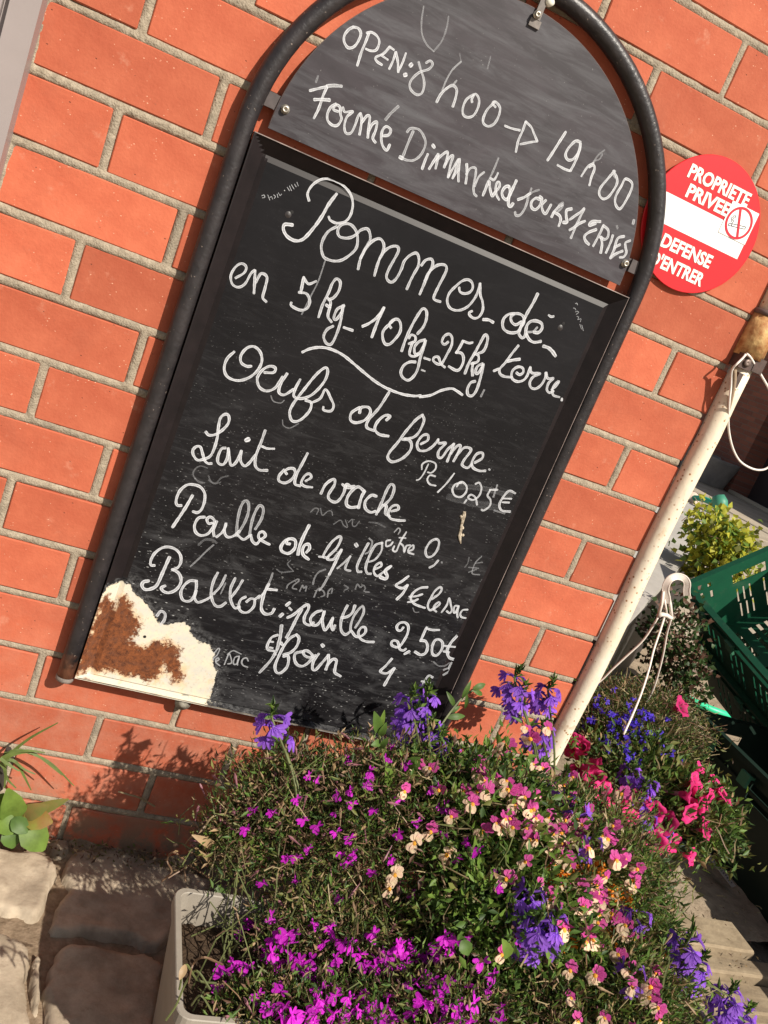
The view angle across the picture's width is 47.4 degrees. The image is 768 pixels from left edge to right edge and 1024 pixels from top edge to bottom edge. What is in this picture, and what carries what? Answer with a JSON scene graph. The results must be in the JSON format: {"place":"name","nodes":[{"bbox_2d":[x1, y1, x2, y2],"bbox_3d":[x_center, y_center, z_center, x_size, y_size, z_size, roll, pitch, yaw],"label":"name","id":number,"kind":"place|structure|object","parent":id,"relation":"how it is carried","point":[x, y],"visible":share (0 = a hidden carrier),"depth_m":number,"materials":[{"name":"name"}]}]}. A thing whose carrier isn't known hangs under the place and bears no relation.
{"place":"outdoors","nodes":[
{"label":"outdoors","id":0,"kind":"place"},
{"bbox_2d":[0,834,502,1023],"bbox_3d":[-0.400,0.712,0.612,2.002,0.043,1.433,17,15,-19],"label":"paving","id":1,"kind":"structure","parent":0,"point":[109,900],"depth_m":1.17,"materials":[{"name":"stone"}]},
{"bbox_2d":[0,788,68,851],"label":"broadleaf weed","id":2,"kind":"object","parent":1,"relation":"on","point":[23,823],"visible":1,"depth_m":1.20,"materials":[{"name":"green plant"}]},
{"bbox_2d":[0,835,254,889],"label":"leaf litter","id":3,"kind":"object","parent":1,"relation":"on","point":[108,848],"visible":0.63,"depth_m":1.31,"materials":[{"name":"brown plant"}]},
{"bbox_2d":[153,888,707,1023],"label":"flower trough","id":4,"kind":"object","parent":1,"relation":"on","point":[193,911],"visible":0.14,"depth_m":1.01,"materials":[{"name":"plastic"}]},
{"bbox_2d":[162,813,251,1020],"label":"dried stalks","id":5,"kind":"object","parent":4,"relation":"in","point":[209,843],"visible":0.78,"depth_m":1.02,"materials":[{"name":"plant"}]},
{"bbox_2d":[253,695,302,880],"bbox_3d":[-0.126,0.330,1.053,0.045,0.187,0.138,7,21,-48],"label":"fan flower plant","id":6,"kind":"object","parent":4,"relation":"in","point":[276,733],"visible":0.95,"depth_m":1.05,"materials":[{"name":"purple plant"}]},
{"bbox_2d":[160,713,503,1023],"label":"lobelia plant","id":7,"kind":"object","parent":4,"relation":"in","point":[345,791],"visible":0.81,"depth_m":1.04,"materials":[{"name":"green plant"}]},
{"bbox_2d":[390,677,460,865],"bbox_3d":[0.039,0.329,1.147,0.120,0.224,0.098,24,14,9],"label":"fan flower plant","id":8,"kind":"object","parent":7,"relation":"on","point":[409,712],"visible":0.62,"depth_m":1.15,"materials":[{"name":"purple plant"}]},
{"bbox_2d":[435,681,484,734],"bbox_3d":[0.095,0.263,1.186,0.030,0.079,0.079,33,17,37],"label":"leafy weed","id":9,"kind":"object","parent":8,"relation":"on","point":[477,688],"visible":0.97,"depth_m":1.19,"materials":[{"name":"green plant"}]},
{"bbox_2d":[197,910,652,1023],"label":"lobelia plant","id":10,"kind":"object","parent":4,"relation":"in","point":[270,998],"visible":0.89,"depth_m":0.95,"materials":[{"name":"purple plant"}]},
{"bbox_2d":[371,710,513,958],"bbox_3d":[0.045,0.414,0.988,0.100,0.272,0.273,12,17,-37],"label":"leafy weed","id":11,"kind":"object","parent":4,"relation":"in","point":[380,729],"visible":0.66,"depth_m":1.04,"materials":[{"name":"green plant"}]},
{"bbox_2d":[360,719,633,1022],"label":"leafy plant","id":12,"kind":"object","parent":4,"relation":"in","point":[478,895],"visible":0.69,"depth_m":1.03,"materials":[{"name":"green plant"}]},
{"bbox_2d":[397,720,717,1023],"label":"toadflax plant","id":13,"kind":"object","parent":4,"relation":"on","point":[625,852],"visible":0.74,"depth_m":1.07,"materials":[{"name":"pink plant"}]},
{"bbox_2d":[490,662,571,790],"bbox_3d":[0.220,0.355,1.248,0.134,0.263,0.176,7,20,-46],"label":"fan flower plant","id":14,"kind":"object","parent":13,"relation":"on","point":[513,707],"visible":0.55,"depth_m":1.24,"materials":[{"name":"purple plant"}]},
{"bbox_2d":[464,778,758,1023],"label":"fan flower plant","id":15,"kind":"object","parent":4,"relation":"in","point":[733,1012],"visible":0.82,"depth_m":1.08,"materials":[{"name":"purple plant"}]},
{"bbox_2d":[504,858,658,953],"bbox_3d":[0.258,0.580,1.277,0.456,0.352,0.261,7,20,-46],"label":"marigold plant","id":16,"kind":"object","parent":1,"relation":"on","point":[602,869],"visible":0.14,"depth_m":1.09,"materials":[{"name":"orange plant"}]},
{"bbox_2d":[555,629,767,941],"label":"dirt","id":17,"kind":"structure","parent":0,"point":[708,903],"depth_m":1.82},
{"bbox_2d":[585,573,705,878],"bbox_3d":[0.511,0.424,1.632,0.323,0.617,0.262,17,15,-19],"label":"hanging basket","id":18,"kind":"object","parent":17,"relation":"on","point":[667,582],"visible":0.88,"depth_m":1.57,"materials":[{"name":"grey plastic"}]},
{"bbox_2d":[581,757,674,842],"bbox_3d":[0.430,0.500,1.546,0.226,0.160,0.158,22,14,0],"label":"fan flower plant","id":19,"kind":"object","parent":18,"relation":"in","point":[644,782],"visible":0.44,"depth_m":1.51,"materials":[{"name":"purple plant"}]},
{"bbox_2d":[574,667,740,774],"bbox_3d":[0.509,0.418,1.764,0.427,0.236,0.315,8,19,-44],"label":"blue lobelia plant","id":20,"kind":"object","parent":18,"relation":"in","point":[674,720],"visible":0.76,"depth_m":1.72,"materials":[{"name":"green plant"}]},
{"bbox_2d":[553,695,766,880],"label":"petunia plant","id":21,"kind":"object","parent":18,"relation":"in","point":[703,808],"visible":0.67,"depth_m":1.57,"materials":[{"name":"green plant"}]},
{"bbox_2d":[685,696,730,716],"bbox_3d":[1.090,0.654,2.913,0.228,0.024,0.045,23,14,4],"label":"green hose","id":22,"kind":"object","parent":17,"relation":"on","point":[713,709],"visible":0.26,"depth_m":2.90,"materials":[{"name":"green plastic"}]},
{"bbox_2d":[671,854,759,976],"bbox_3d":[0.560,0.737,1.785,0.462,0.029,0.543,17,15,-19],"label":"dry debris","id":23,"kind":"object","parent":17,"relation":"on","point":[726,925],"visible":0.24,"depth_m":1.71,"materials":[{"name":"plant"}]},
{"bbox_2d":[671,870,761,908],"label":"straw scraps","id":24,"kind":"object","parent":17,"relation":"on","point":[691,882],"visible":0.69,"depth_m":1.80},
{"bbox_2d":[708,851,735,886],"bbox_3d":[0.714,0.758,1.864,0.018,0.026,0.089,8,19,-44],"label":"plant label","id":25,"kind":"object","parent":17,"relation":"on","point":[726,877],"visible":0.66,"depth_m":1.85,"materials":[{"name":"black plastic"}]},
{"bbox_2d":[688,709,767,922],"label":"green crate","id":26,"kind":"object","parent":17,"relation":"on","point":[747,765],"visible":0.28,"depth_m":1.94,"materials":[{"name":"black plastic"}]},
{"bbox_2d":[697,629,767,727],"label":"green crate","id":27,"kind":"object","parent":26,"relation":"on","point":[736,702],"visible":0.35,"depth_m":2.42,"materials":[{"name":"plastic"}]},
{"bbox_2d":[682,546,767,719],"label":"green crate","id":28,"kind":"object","parent":27,"relation":"on","point":[721,607],"visible":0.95,"depth_m":2.38,"materials":[{"name":"plastic"}]},
{"bbox_2d":[666,466,767,962],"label":"ground","id":29,"kind":"structure","parent":0,"point":[761,952],"depth_m":1.79,"materials":[{"name":"grey concrete"}]},
{"bbox_2d":[0,0,767,895],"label":"brick wall","id":30,"kind":"structure","parent":29,"relation":"on","point":[122,128],"depth_m":1.13,"materials":[{"name":"brick"}]},
{"bbox_2d":[0,0,47,180],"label":"door frame","id":31,"kind":"object","parent":30,"relation":"attached to","point":[21,21],"visible":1,"depth_m":0.93,"materials":[{"name":"grey paint"}]},
{"bbox_2d":[0,722,73,790],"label":"grass tuft","id":32,"kind":"object","parent":30,"relation":"attached to","point":[8,754],"visible":1,"depth_m":1.19,"materials":[{"name":"green plant"}]},
{"bbox_2d":[118,791,154,806],"bbox_3d":[-0.365,0.425,1.293,0.060,0.020,0.009,17,15,-19],"label":"straw bit","id":33,"kind":"object","parent":30,"relation":"attached to","point":[146,801],"visible":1,"depth_m":1.29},
{"bbox_2d":[175,694,191,709],"bbox_3d":[-0.289,0.269,1.258,0.024,0.024,0.034,17,15,-19],"label":"wall screw","id":34,"kind":"object","parent":30,"relation":"attached to","point":[180,705],"depth_m":1.25,"materials":[{"name":"metal"}]},
{"bbox_2d":[55,0,665,747],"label":"chalkboard sign","id":35,"kind":"object","parent":30,"relation":"attached to","point":[365,414],"visible":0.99,"depth_m":1.15,"materials":[{"name":"black paint"}]},
{"bbox_2d":[544,288,767,781],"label":"corner pipe","id":36,"kind":"object","parent":30,"relation":"attached to","point":[753,342],"visible":0.77,"depth_m":1.34,"materials":[{"name":"white metal"}]},
{"bbox_2d":[727,353,767,470],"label":"white cable","id":37,"kind":"object","parent":36,"relation":"hanging from","point":[733,378],"visible":1,"depth_m":1.28,"materials":[{"name":"beige plastic"}]},
{"bbox_2d":[640,154,759,292],"bbox_3d":[0.435,-0.393,1.199,0.181,0.181,0.004,17,15,-19],"label":"round sign","id":38,"kind":"object","parent":30,"relation":"attached to","point":[698,252],"visible":0.95,"depth_m":1.20,"materials":[{"name":"red metal"}]},
{"bbox_2d":[718,201,758,244],"bbox_3d":[0.490,-0.399,1.208,0.047,0.044,0.001,17,15,-19],"label":"no smoking sticker","id":39,"kind":"object","parent":38,"relation":"attached to","point":[739,221],"visible":1,"depth_m":1.21,"materials":[{"name":"white plastic"}]},
{"bbox_2d":[553,502,712,757],"bbox_3d":[0.824,0.231,3.340,0.550,0.455,3.220,27,15,21],"label":"concrete manger","id":40,"kind":"object","parent":29,"relation":"on","point":[668,564],"visible":0.04,"depth_m":2.61,"materials":[{"name":"grey concrete"}]},
{"bbox_2d":[629,582,720,747],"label":"trailing greens","id":41,"kind":"object","parent":40,"relation":"hanging from","point":[689,670],"visible":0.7,"depth_m":2.12,"materials":[{"name":"green plant"}]},
{"bbox_2d":[687,492,727,509],"bbox_3d":[1.714,-0.054,4.730,0.087,0.189,0.372,17,15,-19],"label":"garden hose lance","id":42,"kind":"object","parent":40,"relation":"on","point":[716,500],"visible":0.59,"depth_m":4.59,"materials":[{"name":"teal"}]},
{"bbox_2d":[668,493,765,602],"bbox_3d":[1.059,0.134,2.830,0.368,0.351,0.500,17,15,-19],"label":"creeping jenny","id":43,"kind":"object","parent":40,"relation":"on","point":[723,540],"visible":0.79,"depth_m":2.73,"materials":[{"name":"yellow plant"}]},
{"bbox_2d":[659,912,767,1023],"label":"sheet","id":44,"kind":"object","parent":29,"relation":"on","point":[717,935],"visible":0.21,"depth_m":1.60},
{"bbox_2d":[678,352,767,512],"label":"farm building","id":45,"kind":"structure","parent":29,"relation":"on","point":[748,421],"depth_m":12.74,"materials":[{"name":"grey"}]},
{"bbox_2d":[747,458,767,507],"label":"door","id":46,"kind":"structure","parent":45,"relation":"in","point":[758,493],"depth_m":12.66,"materials":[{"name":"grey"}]},
{"bbox_2d":[676,466,767,655],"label":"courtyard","id":47,"kind":"structure","parent":0,"point":[746,512],"depth_m":10.45,"materials":[{"name":"beige concrete"}]},
{"bbox_2d":[680,445,739,489],"bbox_3d":[4.751,-0.653,12.873,0.830,0.400,0.830,17,15,-19],"label":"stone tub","id":48,"kind":"object","parent":47,"relation":"on","point":[718,473],"visible":0.57,"depth_m":12.54,"materials":[{"name":"grey stone"}]}
]}

